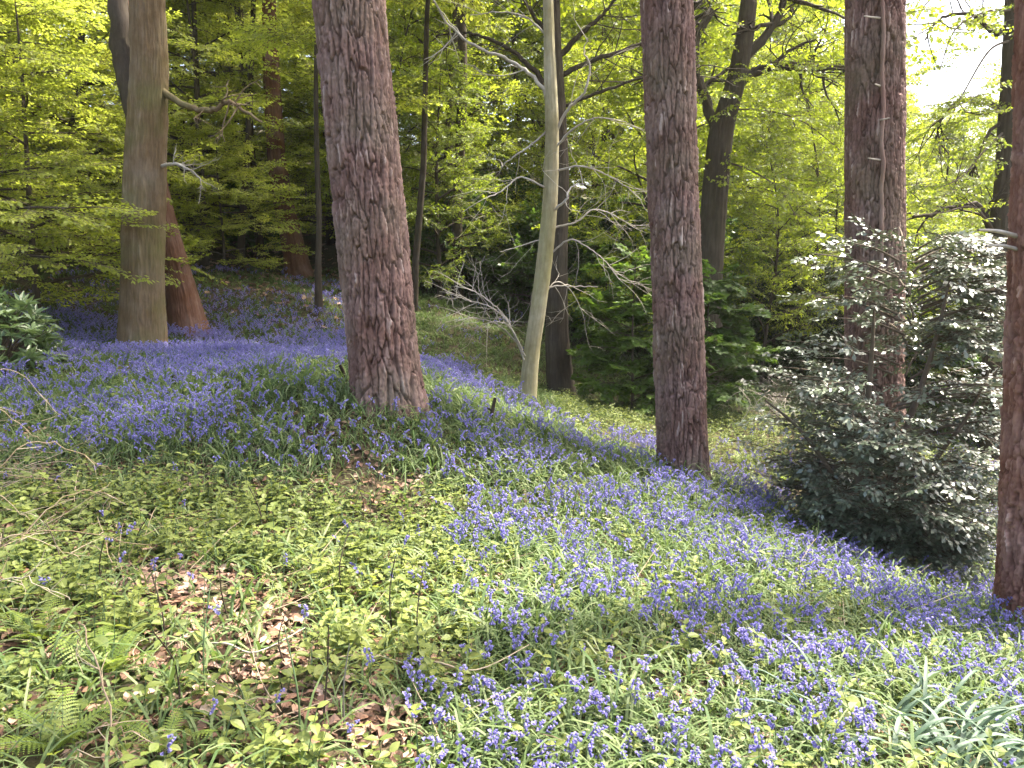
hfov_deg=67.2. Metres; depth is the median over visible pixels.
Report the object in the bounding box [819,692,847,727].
bluebell
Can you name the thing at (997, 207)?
gnarled tree
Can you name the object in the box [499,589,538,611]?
bluebell
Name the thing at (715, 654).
bluebell
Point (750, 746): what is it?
bluebell
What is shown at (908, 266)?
understory bush
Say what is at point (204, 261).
young beech
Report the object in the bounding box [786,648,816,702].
bluebell
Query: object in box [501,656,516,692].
bluebell
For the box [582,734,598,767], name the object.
bluebell
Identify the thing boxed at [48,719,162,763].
dead bramble stem
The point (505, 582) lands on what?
bluebell
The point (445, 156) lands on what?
slender tree
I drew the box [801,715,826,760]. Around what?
bluebell
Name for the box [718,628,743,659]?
bluebell
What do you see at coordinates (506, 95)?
broadleaf tree
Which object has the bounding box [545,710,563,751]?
bluebell
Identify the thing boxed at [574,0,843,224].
broadleaf tree
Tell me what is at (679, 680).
bluebell
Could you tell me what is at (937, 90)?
sky
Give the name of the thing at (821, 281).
yew tree
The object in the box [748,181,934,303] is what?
understory bush
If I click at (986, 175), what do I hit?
hazel tree
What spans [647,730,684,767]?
bluebell
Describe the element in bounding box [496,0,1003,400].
forked tree
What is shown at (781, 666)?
bluebell
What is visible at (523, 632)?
bluebell
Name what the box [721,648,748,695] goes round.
bluebell
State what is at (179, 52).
young beech
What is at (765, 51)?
tall tree
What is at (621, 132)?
broadleaf tree
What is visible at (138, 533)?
dry stalk
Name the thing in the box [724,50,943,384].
hazel tree
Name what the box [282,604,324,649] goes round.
bluebell
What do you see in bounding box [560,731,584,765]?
bluebell
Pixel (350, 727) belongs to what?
bluebell
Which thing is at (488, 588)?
bluebell
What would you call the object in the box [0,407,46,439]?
dead bramble stem
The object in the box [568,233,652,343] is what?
sycamore sapling
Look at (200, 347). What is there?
bluebell carpet
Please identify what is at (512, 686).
bluebell
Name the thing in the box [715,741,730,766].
bluebell
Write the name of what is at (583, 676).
bluebell
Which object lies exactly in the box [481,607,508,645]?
bluebell
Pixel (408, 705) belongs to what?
bluebell
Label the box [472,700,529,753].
bluebell
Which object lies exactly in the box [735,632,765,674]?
bluebell
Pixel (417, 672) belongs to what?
bluebell
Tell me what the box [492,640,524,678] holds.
bluebell
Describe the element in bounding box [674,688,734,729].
bluebell
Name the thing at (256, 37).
sapling tree
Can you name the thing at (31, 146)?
young beech
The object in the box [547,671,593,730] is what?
bluebell
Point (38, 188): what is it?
understory bush
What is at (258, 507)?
dry stalk
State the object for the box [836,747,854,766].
bluebell
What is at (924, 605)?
fallen twig
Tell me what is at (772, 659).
bluebell
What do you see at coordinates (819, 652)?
bluebell
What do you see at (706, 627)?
bluebell
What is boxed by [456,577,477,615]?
bluebell
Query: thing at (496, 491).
dry stalk
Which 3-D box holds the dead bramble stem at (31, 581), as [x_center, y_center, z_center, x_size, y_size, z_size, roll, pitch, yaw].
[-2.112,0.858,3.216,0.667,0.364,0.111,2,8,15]
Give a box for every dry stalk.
[45,520,61,573]
[99,539,105,594]
[136,518,146,555]
[150,569,165,643]
[153,632,180,698]
[199,583,210,691]
[214,569,229,622]
[225,667,249,723]
[248,483,262,536]
[278,609,285,664]
[283,625,302,742]
[322,625,330,721]
[336,641,353,732]
[338,527,354,591]
[350,474,364,530]
[389,555,400,627]
[408,570,422,654]
[486,470,501,517]
[572,489,577,519]
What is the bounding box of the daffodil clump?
[730,631,1023,767]
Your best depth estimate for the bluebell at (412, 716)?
2.59 m
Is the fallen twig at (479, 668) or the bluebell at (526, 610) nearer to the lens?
the fallen twig at (479, 668)
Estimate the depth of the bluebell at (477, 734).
2.63 m
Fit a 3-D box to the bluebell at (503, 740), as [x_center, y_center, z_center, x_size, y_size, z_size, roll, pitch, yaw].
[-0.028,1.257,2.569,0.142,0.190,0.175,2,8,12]
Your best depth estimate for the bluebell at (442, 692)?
2.85 m
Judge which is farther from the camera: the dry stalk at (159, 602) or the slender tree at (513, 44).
the slender tree at (513, 44)
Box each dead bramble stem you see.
[0,369,59,414]
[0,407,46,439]
[0,441,109,471]
[0,480,47,519]
[0,483,125,560]
[0,523,147,561]
[0,529,103,559]
[0,550,69,599]
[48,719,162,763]
[56,621,124,763]
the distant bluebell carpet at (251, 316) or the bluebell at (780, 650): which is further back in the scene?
the distant bluebell carpet at (251, 316)
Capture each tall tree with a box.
[485,14,592,170]
[523,17,638,167]
[704,0,844,168]
[906,80,941,207]
[912,116,976,220]
[955,95,998,202]
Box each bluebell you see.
[160,734,197,767]
[177,698,226,753]
[192,604,240,646]
[262,688,298,729]
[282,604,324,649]
[323,719,367,762]
[363,647,391,700]
[383,688,425,751]
[386,701,438,757]
[387,670,437,699]
[389,652,418,690]
[391,663,437,724]
[396,675,433,717]
[402,656,446,698]
[412,672,439,702]
[413,710,459,756]
[419,714,452,742]
[420,675,451,726]
[420,704,480,754]
[421,664,483,722]
[422,734,453,766]
[423,682,454,725]
[427,692,465,748]
[436,583,462,627]
[442,674,497,727]
[443,643,508,683]
[451,700,495,731]
[454,640,515,689]
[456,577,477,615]
[461,694,483,723]
[462,678,510,710]
[468,731,482,754]
[469,675,490,715]
[472,583,504,613]
[472,679,479,713]
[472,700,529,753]
[472,729,513,767]
[474,698,489,732]
[474,709,487,731]
[475,692,520,721]
[480,599,511,639]
[480,678,514,711]
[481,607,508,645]
[482,589,498,623]
[483,735,504,767]
[485,611,506,655]
[485,621,513,655]
[485,690,523,725]
[487,579,516,629]
[487,607,513,653]
[488,595,541,627]
[488,731,501,762]
[491,713,543,761]
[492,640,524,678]
[495,732,522,766]
[498,623,544,681]
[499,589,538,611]
[500,658,544,697]
[501,614,529,651]
[501,632,539,681]
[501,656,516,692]
[501,746,516,761]
[502,619,527,648]
[503,684,520,713]
[505,608,546,644]
[505,621,544,660]
[506,745,557,766]
[508,729,530,760]
[509,667,519,698]
[510,651,552,697]
[511,756,520,767]
[512,696,534,750]
[515,621,549,658]
[519,713,529,765]
[522,739,543,762]
[523,586,549,620]
[523,630,564,673]
[524,672,543,721]
[528,719,560,756]
[531,587,559,627]
[531,593,572,632]
[531,595,572,633]
[531,667,555,704]
[533,630,537,654]
[535,675,552,704]
[544,720,557,753]
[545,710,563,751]
[546,677,609,720]
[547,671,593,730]
[547,751,560,764]
[552,697,575,735]
[553,600,586,622]
[558,699,599,736]
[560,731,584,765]
[564,732,580,767]
[565,608,589,643]
[567,689,606,725]
[570,722,607,759]
[571,673,602,699]
[572,686,619,716]
[573,700,582,736]
[575,690,620,733]
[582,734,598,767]
[587,604,621,641]
[589,667,605,689]
[594,701,615,728]
[595,744,607,759]
[597,645,622,688]
[599,695,645,741]
[600,707,636,749]
[602,665,641,721]
[608,678,642,736]
[611,716,627,754]
[611,733,637,760]
[616,735,684,759]
[619,743,627,759]
[622,658,680,705]
[625,603,642,625]
[626,688,652,735]
[626,724,654,751]
[627,725,657,765]
[629,596,680,635]
[629,612,654,639]
[629,654,671,691]
[631,723,649,756]
[633,751,642,767]
[639,610,655,629]
[639,678,691,731]
[640,604,660,637]
[641,690,675,719]
[645,607,654,636]
[646,699,703,740]
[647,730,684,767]
[647,735,675,761]
[651,698,701,765]
[655,713,676,765]
[656,629,687,675]
[658,671,694,703]
[659,714,681,767]
[661,612,702,643]
[661,651,708,698]
[663,726,682,765]
[664,717,707,766]
[667,616,718,653]
[668,610,697,640]
[672,715,705,763]
[673,742,687,765]
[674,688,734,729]
[676,626,711,657]
[677,621,697,660]
[688,699,722,734]
[688,744,716,767]
[689,750,700,767]
[690,634,719,659]
[691,646,735,686]
[693,678,741,718]
[694,663,753,700]
[695,680,724,715]
[696,615,704,646]
[696,625,711,650]
[702,640,742,682]
[704,735,721,758]
[705,708,738,744]
[713,623,739,666]
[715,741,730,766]
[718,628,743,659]
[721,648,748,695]
[721,666,777,696]
[722,699,762,750]
[723,669,766,702]
[724,671,744,705]
[728,627,752,663]
[729,649,781,677]
[730,627,760,672]
[730,714,776,752]
[732,689,767,755]
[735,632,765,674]
[737,713,793,767]
[737,743,810,767]
[738,622,774,672]
[738,646,783,687]
[741,743,756,766]
[742,663,759,703]
[746,674,789,721]
[747,638,773,667]
[748,632,778,687]
[750,725,769,767]
[751,652,787,681]
[754,684,795,720]
[759,647,807,689]
[759,655,791,685]
[759,684,791,727]
[762,755,776,767]
[764,725,793,754]
[765,637,807,684]
[766,663,804,709]
[766,734,801,767]
[771,668,819,709]
[773,664,794,690]
[774,640,806,675]
[774,648,819,679]
[775,647,811,675]
[775,686,807,719]
[776,630,815,662]
[777,705,797,741]
[778,698,837,763]
[779,676,819,712]
[781,673,802,706]
[783,733,824,767]
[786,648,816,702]
[787,683,824,717]
[789,680,834,711]
[790,641,826,681]
[792,662,815,697]
[795,716,862,767]
[799,678,864,713]
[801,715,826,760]
[802,649,843,705]
[808,701,830,747]
[809,705,837,749]
[810,734,837,765]
[811,663,826,697]
[813,696,843,735]
[815,643,826,690]
[815,661,824,679]
[815,741,899,767]
[818,678,847,721]
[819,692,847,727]
[825,753,859,767]
[826,690,842,744]
[830,740,863,767]
[834,706,902,765]
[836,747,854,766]
[840,732,895,765]
[842,729,851,761]
[846,699,877,752]
[848,711,887,753]
[850,711,868,743]
[851,706,886,766]
[852,748,877,767]
[854,751,867,766]
[858,712,904,763]
[865,718,887,752]
[877,676,898,708]
[937,694,956,734]
[995,718,1009,759]
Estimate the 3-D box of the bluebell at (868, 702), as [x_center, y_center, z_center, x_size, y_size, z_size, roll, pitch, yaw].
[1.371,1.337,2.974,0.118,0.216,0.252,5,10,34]
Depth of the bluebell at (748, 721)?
2.86 m
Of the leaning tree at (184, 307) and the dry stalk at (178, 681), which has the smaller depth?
the dry stalk at (178, 681)
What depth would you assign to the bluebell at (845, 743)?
2.78 m
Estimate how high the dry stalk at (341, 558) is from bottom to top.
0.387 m
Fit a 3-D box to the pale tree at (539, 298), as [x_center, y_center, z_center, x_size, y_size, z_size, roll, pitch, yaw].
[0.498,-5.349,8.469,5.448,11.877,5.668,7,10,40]
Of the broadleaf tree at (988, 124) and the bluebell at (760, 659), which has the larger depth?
the broadleaf tree at (988, 124)
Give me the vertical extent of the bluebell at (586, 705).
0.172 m
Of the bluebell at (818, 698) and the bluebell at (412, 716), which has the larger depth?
the bluebell at (818, 698)
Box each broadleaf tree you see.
[262,0,544,247]
[284,4,497,161]
[313,0,594,190]
[393,46,542,299]
[409,0,598,182]
[413,0,643,223]
[481,38,647,291]
[493,0,746,279]
[503,0,780,212]
[531,0,824,359]
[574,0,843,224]
[585,30,774,196]
[646,0,931,279]
[699,2,913,215]
[709,0,933,238]
[743,37,972,325]
[905,99,993,243]
[905,130,959,251]
[910,67,1000,243]
[911,110,997,264]
[914,153,994,261]
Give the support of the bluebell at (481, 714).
on the ground at (336, 469)
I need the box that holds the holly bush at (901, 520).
[734,213,1006,588]
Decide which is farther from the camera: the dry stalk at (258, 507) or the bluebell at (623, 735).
the dry stalk at (258, 507)
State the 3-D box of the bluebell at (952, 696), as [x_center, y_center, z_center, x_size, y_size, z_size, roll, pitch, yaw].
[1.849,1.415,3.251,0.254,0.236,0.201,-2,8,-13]
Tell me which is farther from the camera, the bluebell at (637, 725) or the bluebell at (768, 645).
the bluebell at (768, 645)
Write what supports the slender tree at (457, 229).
on the ground at (336, 469)
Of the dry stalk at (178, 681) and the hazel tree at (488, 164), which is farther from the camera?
the hazel tree at (488, 164)
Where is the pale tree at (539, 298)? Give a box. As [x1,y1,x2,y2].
[420,0,651,400]
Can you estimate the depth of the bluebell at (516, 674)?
3.06 m
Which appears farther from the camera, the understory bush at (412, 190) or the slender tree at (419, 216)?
the understory bush at (412, 190)
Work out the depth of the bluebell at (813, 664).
3.33 m
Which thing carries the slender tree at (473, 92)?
on the ground at (336, 469)
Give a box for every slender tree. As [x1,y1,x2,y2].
[71,7,80,211]
[191,0,216,257]
[229,0,308,270]
[233,1,265,265]
[235,1,253,233]
[320,96,334,245]
[386,0,504,312]
[436,5,457,287]
[451,0,467,299]
[468,0,475,171]
[486,0,542,181]
[540,0,640,200]
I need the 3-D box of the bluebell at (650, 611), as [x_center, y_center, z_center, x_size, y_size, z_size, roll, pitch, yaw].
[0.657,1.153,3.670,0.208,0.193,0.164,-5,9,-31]
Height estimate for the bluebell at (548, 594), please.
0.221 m
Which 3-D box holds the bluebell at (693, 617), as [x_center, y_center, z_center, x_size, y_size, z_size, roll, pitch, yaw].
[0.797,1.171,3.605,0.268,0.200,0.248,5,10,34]
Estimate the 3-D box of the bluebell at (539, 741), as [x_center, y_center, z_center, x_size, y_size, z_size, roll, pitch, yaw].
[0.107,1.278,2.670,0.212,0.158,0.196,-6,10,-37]
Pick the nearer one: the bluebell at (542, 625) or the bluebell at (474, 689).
the bluebell at (474, 689)
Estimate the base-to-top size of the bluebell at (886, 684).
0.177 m
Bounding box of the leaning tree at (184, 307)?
[128,0,210,338]
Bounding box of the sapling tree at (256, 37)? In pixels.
[213,0,449,314]
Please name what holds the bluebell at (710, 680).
on the ground at (336, 469)
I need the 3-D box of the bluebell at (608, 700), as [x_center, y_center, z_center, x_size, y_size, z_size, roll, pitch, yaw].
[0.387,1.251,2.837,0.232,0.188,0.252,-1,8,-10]
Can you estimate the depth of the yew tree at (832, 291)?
14.91 m
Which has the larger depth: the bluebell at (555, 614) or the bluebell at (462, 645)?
the bluebell at (555, 614)
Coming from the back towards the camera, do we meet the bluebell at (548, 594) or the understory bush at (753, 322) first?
the understory bush at (753, 322)
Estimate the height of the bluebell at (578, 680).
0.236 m
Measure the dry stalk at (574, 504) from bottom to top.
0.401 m
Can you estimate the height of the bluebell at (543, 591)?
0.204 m
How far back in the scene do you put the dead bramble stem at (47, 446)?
3.76 m
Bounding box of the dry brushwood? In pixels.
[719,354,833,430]
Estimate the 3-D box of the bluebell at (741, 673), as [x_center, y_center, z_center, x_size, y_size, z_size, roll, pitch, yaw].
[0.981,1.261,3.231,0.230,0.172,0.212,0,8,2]
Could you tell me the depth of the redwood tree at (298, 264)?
18.29 m
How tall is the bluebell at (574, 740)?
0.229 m
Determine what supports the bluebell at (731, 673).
on the ground at (336, 469)
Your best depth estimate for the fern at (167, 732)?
2.56 m
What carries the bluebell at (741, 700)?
on the ground at (336, 469)
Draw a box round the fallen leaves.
[0,141,1022,767]
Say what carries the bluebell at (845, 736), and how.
on the ground at (336, 469)
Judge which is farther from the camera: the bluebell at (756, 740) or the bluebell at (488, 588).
the bluebell at (488, 588)
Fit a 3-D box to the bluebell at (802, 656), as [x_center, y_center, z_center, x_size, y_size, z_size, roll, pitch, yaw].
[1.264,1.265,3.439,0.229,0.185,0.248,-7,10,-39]
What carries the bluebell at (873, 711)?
on the ground at (336, 469)
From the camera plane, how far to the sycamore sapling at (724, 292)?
12.06 m
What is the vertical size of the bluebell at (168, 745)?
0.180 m
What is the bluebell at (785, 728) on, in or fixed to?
on the ground at (336, 469)
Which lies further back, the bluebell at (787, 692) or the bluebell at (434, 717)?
the bluebell at (787, 692)
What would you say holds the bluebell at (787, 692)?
on the ground at (336, 469)
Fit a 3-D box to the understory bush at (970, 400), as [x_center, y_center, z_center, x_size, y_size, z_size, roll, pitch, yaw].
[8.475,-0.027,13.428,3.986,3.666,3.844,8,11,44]
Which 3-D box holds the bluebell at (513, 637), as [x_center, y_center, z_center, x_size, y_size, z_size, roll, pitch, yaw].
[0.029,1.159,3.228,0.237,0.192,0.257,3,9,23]
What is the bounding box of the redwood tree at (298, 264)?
[262,0,313,277]
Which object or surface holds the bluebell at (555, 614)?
on the ground at (336, 469)
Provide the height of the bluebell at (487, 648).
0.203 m
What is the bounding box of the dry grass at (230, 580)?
[0,378,1015,767]
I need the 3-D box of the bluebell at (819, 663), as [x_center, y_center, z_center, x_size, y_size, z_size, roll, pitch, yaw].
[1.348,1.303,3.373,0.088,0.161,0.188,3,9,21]
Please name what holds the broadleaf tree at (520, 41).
on the ground at (336, 469)
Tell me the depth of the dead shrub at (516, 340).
8.88 m
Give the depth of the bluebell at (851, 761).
2.65 m
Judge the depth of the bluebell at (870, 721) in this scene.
2.93 m
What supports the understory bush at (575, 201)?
on the ground at (336, 469)
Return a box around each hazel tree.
[121,0,313,169]
[252,6,416,214]
[295,0,496,271]
[401,0,536,251]
[722,102,844,391]
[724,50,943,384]
[761,112,927,363]
[905,200,989,434]
[905,203,976,305]
[963,161,994,263]
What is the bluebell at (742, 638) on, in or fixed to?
on the ground at (336, 469)
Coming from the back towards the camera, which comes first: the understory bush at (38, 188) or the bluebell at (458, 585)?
the understory bush at (38, 188)
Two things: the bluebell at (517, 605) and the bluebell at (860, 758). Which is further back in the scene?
the bluebell at (517, 605)
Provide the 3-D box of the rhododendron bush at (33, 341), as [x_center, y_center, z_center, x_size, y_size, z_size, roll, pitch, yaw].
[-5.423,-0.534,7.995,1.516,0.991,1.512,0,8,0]
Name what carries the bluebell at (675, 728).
on the ground at (336, 469)
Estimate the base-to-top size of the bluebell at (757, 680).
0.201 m
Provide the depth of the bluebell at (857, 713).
2.95 m
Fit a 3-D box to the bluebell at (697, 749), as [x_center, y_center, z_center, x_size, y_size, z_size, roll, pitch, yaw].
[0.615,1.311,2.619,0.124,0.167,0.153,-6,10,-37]
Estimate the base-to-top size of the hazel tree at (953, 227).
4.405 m
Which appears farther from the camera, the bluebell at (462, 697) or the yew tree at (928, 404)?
the yew tree at (928, 404)
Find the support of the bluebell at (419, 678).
on the ground at (336, 469)
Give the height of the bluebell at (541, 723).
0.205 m
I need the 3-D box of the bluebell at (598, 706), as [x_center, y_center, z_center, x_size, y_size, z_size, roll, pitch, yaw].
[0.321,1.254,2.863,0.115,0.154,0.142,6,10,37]
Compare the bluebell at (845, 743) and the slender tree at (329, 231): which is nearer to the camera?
the bluebell at (845, 743)
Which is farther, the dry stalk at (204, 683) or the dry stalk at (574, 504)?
the dry stalk at (574, 504)
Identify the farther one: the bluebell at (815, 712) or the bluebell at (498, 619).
the bluebell at (498, 619)
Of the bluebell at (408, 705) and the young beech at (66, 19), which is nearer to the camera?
the bluebell at (408, 705)
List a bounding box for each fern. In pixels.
[0,590,95,640]
[0,687,126,756]
[44,625,157,677]
[45,362,72,372]
[111,708,219,756]
[729,450,751,462]
[748,472,768,484]
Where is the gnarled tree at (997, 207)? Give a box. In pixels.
[905,0,1014,466]
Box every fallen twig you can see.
[199,627,305,652]
[399,644,528,670]
[840,593,954,608]
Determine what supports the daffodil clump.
on the ground at (336, 469)
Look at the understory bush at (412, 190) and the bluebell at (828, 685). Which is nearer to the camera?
the bluebell at (828, 685)
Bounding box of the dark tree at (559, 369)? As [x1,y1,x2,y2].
[416,0,752,396]
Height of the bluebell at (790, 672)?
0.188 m
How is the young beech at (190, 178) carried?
on the ground at (336, 469)
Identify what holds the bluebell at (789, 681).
on the ground at (336, 469)
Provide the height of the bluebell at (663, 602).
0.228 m
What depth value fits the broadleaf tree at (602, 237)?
15.31 m
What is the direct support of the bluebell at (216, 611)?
on the ground at (336, 469)
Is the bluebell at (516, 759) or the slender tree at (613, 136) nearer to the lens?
the bluebell at (516, 759)
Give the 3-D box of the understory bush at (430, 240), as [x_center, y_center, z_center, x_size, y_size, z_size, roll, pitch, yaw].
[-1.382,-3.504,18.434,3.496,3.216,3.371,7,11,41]
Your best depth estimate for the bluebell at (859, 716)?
2.86 m
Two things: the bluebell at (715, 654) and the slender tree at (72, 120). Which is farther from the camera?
the slender tree at (72, 120)
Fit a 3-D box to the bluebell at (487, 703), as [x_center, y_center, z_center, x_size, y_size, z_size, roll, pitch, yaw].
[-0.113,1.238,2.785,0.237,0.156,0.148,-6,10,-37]
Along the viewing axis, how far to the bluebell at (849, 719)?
2.77 m
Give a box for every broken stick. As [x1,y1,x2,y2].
[336,365,345,377]
[486,398,495,424]
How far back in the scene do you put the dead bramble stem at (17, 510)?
3.27 m
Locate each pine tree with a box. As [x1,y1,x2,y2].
[312,0,435,420]
[640,0,711,482]
[843,0,906,497]
[977,0,1023,627]
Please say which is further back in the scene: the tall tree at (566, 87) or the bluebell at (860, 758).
the tall tree at (566, 87)
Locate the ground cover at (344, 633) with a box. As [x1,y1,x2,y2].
[0,337,1023,767]
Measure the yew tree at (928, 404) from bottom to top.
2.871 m
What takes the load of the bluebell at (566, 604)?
on the ground at (336, 469)
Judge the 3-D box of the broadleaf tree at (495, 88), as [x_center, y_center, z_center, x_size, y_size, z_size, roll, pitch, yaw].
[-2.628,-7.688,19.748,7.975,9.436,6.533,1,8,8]
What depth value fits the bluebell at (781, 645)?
3.45 m
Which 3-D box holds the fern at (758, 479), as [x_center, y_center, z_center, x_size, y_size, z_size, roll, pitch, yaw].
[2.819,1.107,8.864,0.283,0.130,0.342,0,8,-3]
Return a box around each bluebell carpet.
[0,303,1023,767]
[5,257,978,448]
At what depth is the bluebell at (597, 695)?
2.89 m
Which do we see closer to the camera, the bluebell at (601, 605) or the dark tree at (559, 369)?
the bluebell at (601, 605)
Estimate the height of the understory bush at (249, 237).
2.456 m
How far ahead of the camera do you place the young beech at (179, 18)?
16.95 m
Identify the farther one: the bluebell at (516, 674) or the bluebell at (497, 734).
the bluebell at (516, 674)
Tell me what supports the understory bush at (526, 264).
on the ground at (336, 469)
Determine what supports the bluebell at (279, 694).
on the ground at (336, 469)
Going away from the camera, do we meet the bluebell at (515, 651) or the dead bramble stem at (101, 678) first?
the dead bramble stem at (101, 678)
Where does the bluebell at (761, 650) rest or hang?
on the ground at (336, 469)
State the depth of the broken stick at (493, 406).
6.65 m
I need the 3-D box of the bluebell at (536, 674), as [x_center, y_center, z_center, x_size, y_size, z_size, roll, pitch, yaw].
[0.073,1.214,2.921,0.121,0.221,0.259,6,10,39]
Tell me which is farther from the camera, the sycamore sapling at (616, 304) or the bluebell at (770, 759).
the sycamore sapling at (616, 304)
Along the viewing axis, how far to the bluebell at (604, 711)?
2.82 m
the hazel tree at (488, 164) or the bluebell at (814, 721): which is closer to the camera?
the bluebell at (814, 721)
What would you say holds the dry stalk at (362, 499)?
on the ground at (336, 469)
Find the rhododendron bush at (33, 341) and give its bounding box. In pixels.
[0,284,77,373]
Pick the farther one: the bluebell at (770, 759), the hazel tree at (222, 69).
the hazel tree at (222, 69)
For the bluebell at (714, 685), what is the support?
on the ground at (336, 469)
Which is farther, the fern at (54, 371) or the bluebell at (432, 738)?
the fern at (54, 371)
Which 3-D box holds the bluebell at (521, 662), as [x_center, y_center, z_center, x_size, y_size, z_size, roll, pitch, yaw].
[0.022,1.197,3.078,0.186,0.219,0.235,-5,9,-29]
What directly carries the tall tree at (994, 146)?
on the ground at (336, 469)
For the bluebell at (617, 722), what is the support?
on the ground at (336, 469)
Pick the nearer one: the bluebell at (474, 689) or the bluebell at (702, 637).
the bluebell at (474, 689)
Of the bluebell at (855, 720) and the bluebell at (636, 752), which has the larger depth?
the bluebell at (855, 720)
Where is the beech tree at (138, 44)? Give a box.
[107,0,262,352]
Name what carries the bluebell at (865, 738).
on the ground at (336, 469)
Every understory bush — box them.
[0,141,76,240]
[195,168,280,254]
[405,176,435,264]
[406,175,520,292]
[426,162,577,290]
[464,187,604,323]
[524,179,649,333]
[571,185,771,335]
[634,324,750,384]
[724,204,826,340]
[726,280,799,374]
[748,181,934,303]
[801,234,966,368]
[904,261,984,441]
[905,302,982,456]
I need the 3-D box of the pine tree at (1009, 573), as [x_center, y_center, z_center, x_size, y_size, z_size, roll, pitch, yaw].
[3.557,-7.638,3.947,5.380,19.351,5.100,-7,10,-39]
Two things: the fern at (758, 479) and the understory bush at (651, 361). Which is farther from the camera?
the understory bush at (651, 361)
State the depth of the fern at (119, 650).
2.95 m
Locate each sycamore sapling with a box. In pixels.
[565,243,715,415]
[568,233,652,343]
[629,259,783,409]
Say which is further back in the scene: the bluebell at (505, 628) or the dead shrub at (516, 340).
the dead shrub at (516, 340)
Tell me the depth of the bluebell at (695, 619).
3.61 m
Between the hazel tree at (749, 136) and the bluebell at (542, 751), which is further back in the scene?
the hazel tree at (749, 136)
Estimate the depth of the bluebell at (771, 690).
3.12 m
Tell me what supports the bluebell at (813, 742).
on the ground at (336, 469)
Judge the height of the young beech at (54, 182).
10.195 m
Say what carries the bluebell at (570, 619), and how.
on the ground at (336, 469)
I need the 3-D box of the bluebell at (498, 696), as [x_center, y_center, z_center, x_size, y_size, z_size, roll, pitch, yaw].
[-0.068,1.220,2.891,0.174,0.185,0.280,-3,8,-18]
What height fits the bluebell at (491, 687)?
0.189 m
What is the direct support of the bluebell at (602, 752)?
on the ground at (336, 469)
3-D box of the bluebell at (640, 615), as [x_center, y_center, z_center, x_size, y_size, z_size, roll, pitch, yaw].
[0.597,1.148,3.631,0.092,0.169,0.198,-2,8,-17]
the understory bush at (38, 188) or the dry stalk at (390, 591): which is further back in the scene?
the understory bush at (38, 188)
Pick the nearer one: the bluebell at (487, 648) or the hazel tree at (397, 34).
the bluebell at (487, 648)
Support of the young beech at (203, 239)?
on the ground at (336, 469)
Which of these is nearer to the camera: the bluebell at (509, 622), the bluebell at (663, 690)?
the bluebell at (663, 690)
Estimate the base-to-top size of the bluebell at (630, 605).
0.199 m
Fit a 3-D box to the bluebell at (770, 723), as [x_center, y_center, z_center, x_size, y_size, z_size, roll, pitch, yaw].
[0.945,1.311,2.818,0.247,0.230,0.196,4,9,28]
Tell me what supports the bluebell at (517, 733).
on the ground at (336, 469)
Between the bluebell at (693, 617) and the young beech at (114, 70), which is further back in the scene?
the young beech at (114, 70)
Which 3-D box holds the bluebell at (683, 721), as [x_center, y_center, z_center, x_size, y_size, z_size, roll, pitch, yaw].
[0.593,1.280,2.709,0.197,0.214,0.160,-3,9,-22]
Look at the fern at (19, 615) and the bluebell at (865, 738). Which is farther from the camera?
the fern at (19, 615)
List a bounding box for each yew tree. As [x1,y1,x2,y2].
[737,274,821,384]
[770,242,844,373]
[788,269,929,400]
[907,285,982,430]
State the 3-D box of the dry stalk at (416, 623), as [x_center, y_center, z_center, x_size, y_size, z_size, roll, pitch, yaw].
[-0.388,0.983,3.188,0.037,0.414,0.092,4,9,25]
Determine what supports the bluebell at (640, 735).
on the ground at (336, 469)
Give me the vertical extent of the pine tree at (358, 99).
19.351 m
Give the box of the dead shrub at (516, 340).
[426,257,530,367]
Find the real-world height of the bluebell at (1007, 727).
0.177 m
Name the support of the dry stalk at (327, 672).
on the ground at (336, 469)
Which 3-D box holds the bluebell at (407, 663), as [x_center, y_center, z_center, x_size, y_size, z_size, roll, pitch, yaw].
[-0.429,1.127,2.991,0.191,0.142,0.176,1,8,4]
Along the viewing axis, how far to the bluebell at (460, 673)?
2.83 m
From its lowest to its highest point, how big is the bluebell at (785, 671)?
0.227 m
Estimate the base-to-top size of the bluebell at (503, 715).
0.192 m
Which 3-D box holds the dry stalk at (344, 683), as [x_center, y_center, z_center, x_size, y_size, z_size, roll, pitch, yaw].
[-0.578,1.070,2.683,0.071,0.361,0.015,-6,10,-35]
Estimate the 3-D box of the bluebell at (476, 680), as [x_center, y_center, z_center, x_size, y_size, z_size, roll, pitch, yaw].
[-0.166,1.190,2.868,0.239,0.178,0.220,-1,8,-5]
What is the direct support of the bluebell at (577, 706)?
on the ground at (336, 469)
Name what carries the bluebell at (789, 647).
on the ground at (336, 469)
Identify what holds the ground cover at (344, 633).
on the ground at (336, 469)
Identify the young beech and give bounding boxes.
[0,0,199,292]
[0,0,222,273]
[0,0,227,331]
[0,0,331,243]
[0,59,120,221]
[1,1,195,160]
[4,0,332,265]
[7,0,225,150]
[14,0,262,143]
[21,0,324,226]
[46,0,322,198]
[91,0,322,171]
[167,110,322,274]
[170,1,419,191]
[178,0,465,237]
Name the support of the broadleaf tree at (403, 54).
on the ground at (336, 469)
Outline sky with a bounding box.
[48,0,1004,259]
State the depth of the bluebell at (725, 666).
3.10 m
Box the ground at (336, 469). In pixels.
[0,113,1021,767]
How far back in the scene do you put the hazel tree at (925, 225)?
16.72 m
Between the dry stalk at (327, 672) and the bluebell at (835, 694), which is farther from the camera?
the bluebell at (835, 694)
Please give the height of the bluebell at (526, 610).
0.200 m
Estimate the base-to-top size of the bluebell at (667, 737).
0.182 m
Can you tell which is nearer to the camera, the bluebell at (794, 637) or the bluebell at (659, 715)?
the bluebell at (659, 715)
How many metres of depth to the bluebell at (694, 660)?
3.23 m

